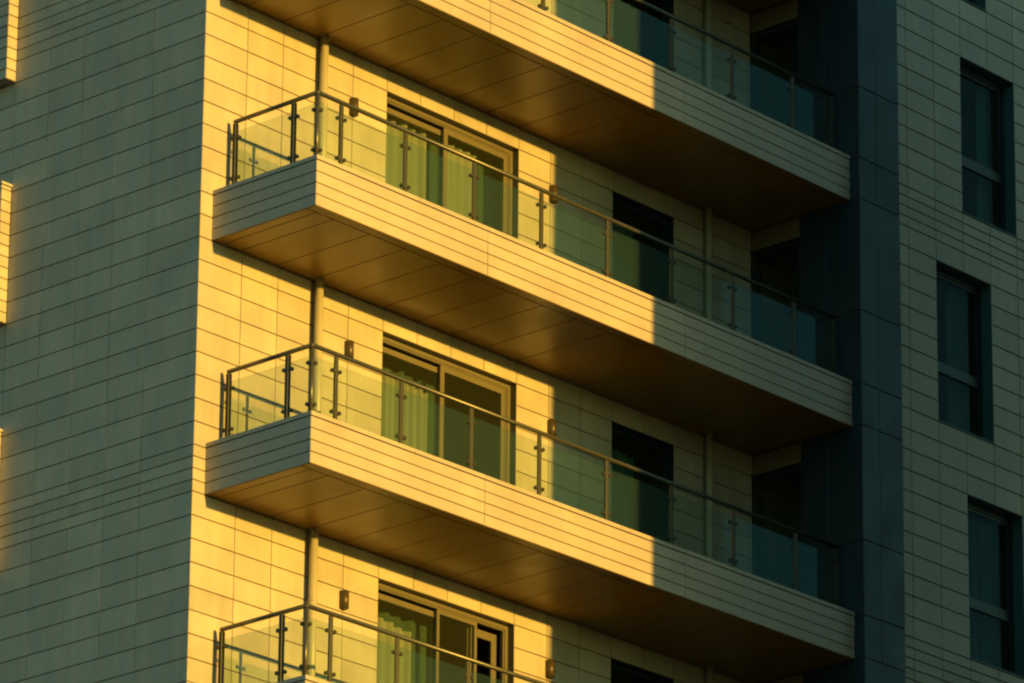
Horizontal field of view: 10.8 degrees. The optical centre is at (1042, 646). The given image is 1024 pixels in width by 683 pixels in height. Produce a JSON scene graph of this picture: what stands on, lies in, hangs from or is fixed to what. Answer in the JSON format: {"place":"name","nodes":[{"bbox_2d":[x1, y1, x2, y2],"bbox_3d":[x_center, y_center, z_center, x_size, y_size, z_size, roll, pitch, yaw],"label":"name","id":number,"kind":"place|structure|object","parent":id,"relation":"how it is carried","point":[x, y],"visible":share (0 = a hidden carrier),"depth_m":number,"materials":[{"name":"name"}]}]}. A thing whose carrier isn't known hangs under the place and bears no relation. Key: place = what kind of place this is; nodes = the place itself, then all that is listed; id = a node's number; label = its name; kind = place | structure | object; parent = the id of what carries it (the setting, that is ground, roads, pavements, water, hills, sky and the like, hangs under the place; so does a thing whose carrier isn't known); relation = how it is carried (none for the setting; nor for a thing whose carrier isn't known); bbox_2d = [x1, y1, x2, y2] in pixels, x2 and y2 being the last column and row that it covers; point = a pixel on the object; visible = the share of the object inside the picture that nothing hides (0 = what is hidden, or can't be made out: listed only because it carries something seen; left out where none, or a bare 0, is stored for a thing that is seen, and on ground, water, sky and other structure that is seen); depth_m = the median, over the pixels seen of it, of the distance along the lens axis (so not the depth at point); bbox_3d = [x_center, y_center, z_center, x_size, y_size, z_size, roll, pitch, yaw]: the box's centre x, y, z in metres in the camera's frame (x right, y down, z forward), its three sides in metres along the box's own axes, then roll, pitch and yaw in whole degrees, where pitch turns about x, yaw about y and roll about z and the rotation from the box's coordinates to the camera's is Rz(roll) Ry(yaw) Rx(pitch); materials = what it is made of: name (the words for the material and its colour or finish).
{"place":"outdoors","nodes":[
{"label":"outdoors","id":0,"kind":"place"},
{"bbox_2d":[0,0,1023,682],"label":"apartment building","id":1,"kind":"structure","parent":0,"point":[160,272],"depth_m":64.53,"materials":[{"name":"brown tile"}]},
{"bbox_2d":[0,181,11,323],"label":"bay window","id":2,"kind":"structure","parent":1,"relation":"in","point":[5,188],"depth_m":63.41,"materials":[{"name":"tile"}]},
{"bbox_2d":[0,0,18,85],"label":"bay window","id":3,"kind":"structure","parent":1,"relation":"in","point":[8,8],"depth_m":64.19,"materials":[{"name":"tile"}]},
{"bbox_2d":[306,35,328,676],"bbox_3d":[-8.415,-2.959,62.337,0.163,21.273,0.122,-14,-22,35],"label":"drainpipe","id":4,"kind":"object","parent":1,"relation":"attached to","point":[317,391],"visible":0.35,"depth_m":62.40,"materials":[{"name":"grey metal"}]},
{"bbox_2d":[339,590,348,609],"bbox_3d":[-8.044,-0.541,62.075,0.088,0.217,0.104,-14,-22,35],"label":"wall lamp","id":5,"kind":"object","parent":1,"relation":"attached to","point":[343,599],"visible":1,"depth_m":62.04,"materials":[{"name":"brown metal"}]},
{"bbox_2d":[344,340,353,357],"bbox_3d":[-8.108,-3.475,63.010,0.088,0.217,0.104,-14,-22,35],"label":"wall lamp","id":6,"kind":"object","parent":1,"relation":"attached to","point":[349,348],"visible":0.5,"depth_m":62.98,"materials":[{"name":"brown metal"}]},
{"bbox_2d":[349,97,358,116],"bbox_3d":[-8.171,-6.414,63.946,0.088,0.217,0.104,-14,-22,35],"label":"wall lamp","id":7,"kind":"object","parent":1,"relation":"attached to","point":[354,101],"visible":0.89,"depth_m":63.92,"materials":[{"name":"brown metal"}]},
{"bbox_2d":[215,603,544,682],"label":"glass railing","id":8,"kind":"object","parent":1,"relation":"attached to","point":[281,671],"visible":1,"depth_m":60.03,"materials":[{"name":"grey metal"}]},
{"bbox_2d":[376,617,410,682],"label":"curtain","id":9,"kind":"object","parent":1,"relation":"hanging from","point":[385,657],"visible":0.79,"depth_m":63.08,"materials":[{"name":"fabric"}]},
{"bbox_2d":[378,612,426,682],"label":"curtain","id":10,"kind":"object","parent":1,"relation":"hanging from","point":[418,656],"visible":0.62,"depth_m":63.60,"materials":[{"name":"green fabric"}]},
{"bbox_2d":[381,370,427,452],"bbox_3d":[-7.673,-2.218,63.833,0.103,2.200,1.020,-14,-22,35],"label":"curtain","id":11,"kind":"object","parent":1,"relation":"hanging from","point":[415,418],"visible":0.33,"depth_m":64.13,"materials":[{"name":"fabric"}]},
{"bbox_2d":[385,119,426,199],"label":"curtain","id":12,"kind":"object","parent":1,"relation":"hanging from","point":[416,174],"visible":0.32,"depth_m":65.05,"materials":[{"name":"fabric"}]},
{"bbox_2d":[382,367,433,454],"bbox_3d":[-7.670,-2.204,64.043,0.088,2.300,1.390,-14,-22,35],"label":"curtain","id":13,"kind":"object","parent":1,"relation":"hanging from","point":[430,424],"visible":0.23,"depth_m":64.63,"materials":[{"name":"green fabric"}]},
{"bbox_2d":[387,117,494,228],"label":"curtain","id":14,"kind":"object","parent":1,"relation":"hanging from","point":[485,197],"visible":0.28,"depth_m":66.17,"materials":[{"name":"green fabric"}]},
{"bbox_2d":[378,582,507,682],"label":"balcony door","id":15,"kind":"structure","parent":1,"relation":"in","point":[472,633],"depth_m":63.86,"materials":[{"name":"grey metal"}]},
{"bbox_2d":[382,336,509,482],"bbox_3d":[-7.190,-2.235,64.207,0.115,2.516,2.321,-14,-22,35],"label":"balcony door","id":16,"kind":"structure","parent":1,"relation":"in","point":[454,370],"depth_m":64.60,"materials":[{"name":"grey metal"}]},
{"bbox_2d":[387,96,512,235],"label":"balcony door","id":17,"kind":"structure","parent":1,"relation":"in","point":[505,155],"depth_m":65.52,"materials":[{"name":"grey metal"}]},
{"bbox_2d":[447,145,475,218],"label":"curtain","id":18,"kind":"object","parent":1,"relation":"hanging from","point":[459,187],"visible":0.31,"depth_m":65.75,"materials":[{"name":"fabric"}]},
{"bbox_2d":[221,343,838,605],"bbox_3d":[-5.920,-1.743,64.204,1.435,0.996,9.365,-14,-22,35],"label":"glass railing","id":19,"kind":"object","parent":1,"relation":"attached to","point":[286,370],"visible":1,"depth_m":62.53,"materials":[{"name":"grey metal"}]},
{"bbox_2d":[228,90,835,373],"bbox_3d":[-5.983,-4.677,65.139,1.435,0.996,9.365,-14,-22,35],"label":"glass railing","id":20,"kind":"object","parent":1,"relation":"attached to","point":[291,158],"visible":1,"depth_m":63.58,"materials":[{"name":"grey metal"}]},
{"bbox_2d":[545,659,554,678],"bbox_3d":[-5.915,0.268,64.758,0.088,0.217,0.104,-14,-22,35],"label":"wall lamp","id":21,"kind":"object","parent":1,"relation":"attached to","point":[550,669],"visible":1,"depth_m":64.73,"materials":[{"name":"brown metal"}]},
{"bbox_2d":[547,419,555,435],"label":"wall lamp","id":22,"kind":"object","parent":1,"relation":"attached to","point":[551,426],"visible":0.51,"depth_m":65.66,"materials":[{"name":"brown metal"}]},
{"bbox_2d":[549,185,557,203],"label":"wall lamp","id":23,"kind":"object","parent":1,"relation":"attached to","point":[553,188],"visible":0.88,"depth_m":66.60,"materials":[{"name":"brown metal"}]},
{"bbox_2d":[611,450,632,529],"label":"curtain","id":24,"kind":"object","parent":1,"relation":"hanging from","point":[622,498],"visible":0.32,"depth_m":67.11,"materials":[{"name":"white fabric"}]},
{"bbox_2d":[612,224,632,287],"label":"curtain","id":25,"kind":"object","parent":1,"relation":"hanging from","point":[622,264],"visible":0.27,"depth_m":68.06,"materials":[{"name":"teal fabric"}]},
{"bbox_2d":[613,0,633,52],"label":"curtain","id":26,"kind":"object","parent":1,"relation":"hanging from","point":[623,24],"visible":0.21,"depth_m":69.03,"materials":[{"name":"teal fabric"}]},
{"bbox_2d":[611,663,665,682],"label":"balcony door","id":27,"kind":"structure","parent":1,"relation":"in","point":[615,667],"depth_m":66.31,"materials":[{"name":"black"}]},
{"bbox_2d":[612,427,665,541],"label":"balcony door","id":28,"kind":"structure","parent":1,"relation":"in","point":[662,450],"depth_m":67.38,"materials":[{"name":"black metal"}]},
{"bbox_2d":[613,197,666,301],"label":"balcony door","id":29,"kind":"structure","parent":1,"relation":"in","point":[663,229],"depth_m":68.35,"materials":[{"name":"black metal"}]},
{"bbox_2d":[656,0,666,68],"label":"balcony door","id":30,"kind":"structure","parent":1,"relation":"in","point":[663,2],"depth_m":69.35,"materials":[{"name":"black metal"}]},
{"bbox_2d":[537,0,833,147],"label":"glass railing","id":31,"kind":"object","parent":1,"relation":"attached to","point":[672,33],"visible":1,"depth_m":67.72,"materials":[{"name":"grey metal"}]},
{"bbox_2d":[702,0,713,682],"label":"drainpipe","id":32,"kind":"object","parent":1,"relation":"attached to","point":[707,51],"visible":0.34,"depth_m":68.59,"materials":[{"name":"grey metal"}]},
{"bbox_2d":[753,20,798,130],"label":"side door","id":33,"kind":"structure","parent":1,"relation":"in","point":[756,38],"depth_m":70.41,"materials":[{"name":"black metal"}]},
{"bbox_2d":[754,239,800,358],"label":"side door","id":34,"kind":"structure","parent":1,"relation":"in","point":[796,243],"depth_m":69.46,"materials":[{"name":"grey metal"}]},
{"bbox_2d":[755,464,801,591],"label":"side door","id":35,"kind":"structure","parent":1,"relation":"in","point":[758,480],"depth_m":68.50,"materials":[{"name":"grey"}]},
{"bbox_2d":[945,287,969,431],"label":"curtain","id":36,"kind":"object","parent":1,"relation":"hanging from","point":[957,355],"visible":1,"depth_m":70.60,"materials":[{"name":"white fabric"}]},
{"bbox_2d":[936,268,994,444],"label":"window","id":37,"kind":"structure","parent":1,"relation":"in","point":[975,382],"depth_m":70.58,"materials":[{"name":"grey metal"}]},
{"bbox_2d":[963,0,986,11],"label":"window","id":38,"kind":"structure","parent":1,"relation":"in","point":[972,2],"depth_m":72.05,"materials":[{"name":"black"}]},
{"bbox_2d":[975,88,988,222],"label":"curtain","id":39,"kind":"object","parent":1,"relation":"hanging from","point":[981,158],"visible":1,"depth_m":72.01,"materials":[{"name":"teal fabric"}]},
{"bbox_2d":[968,516,1001,668],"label":"curtain","id":40,"kind":"object","parent":1,"relation":"hanging from","point":[984,580],"visible":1,"depth_m":70.04,"materials":[{"name":"white fabric"}]},
{"bbox_2d":[960,65,1016,237],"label":"window","id":41,"kind":"structure","parent":1,"relation":"in","point":[998,177],"depth_m":71.96,"materials":[{"name":"grey"}]},
{"bbox_2d":[968,502,1023,678],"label":"window","id":42,"kind":"structure","parent":1,"relation":"in","point":[1007,615],"depth_m":70.09,"materials":[{"name":"grey"}]}
]}

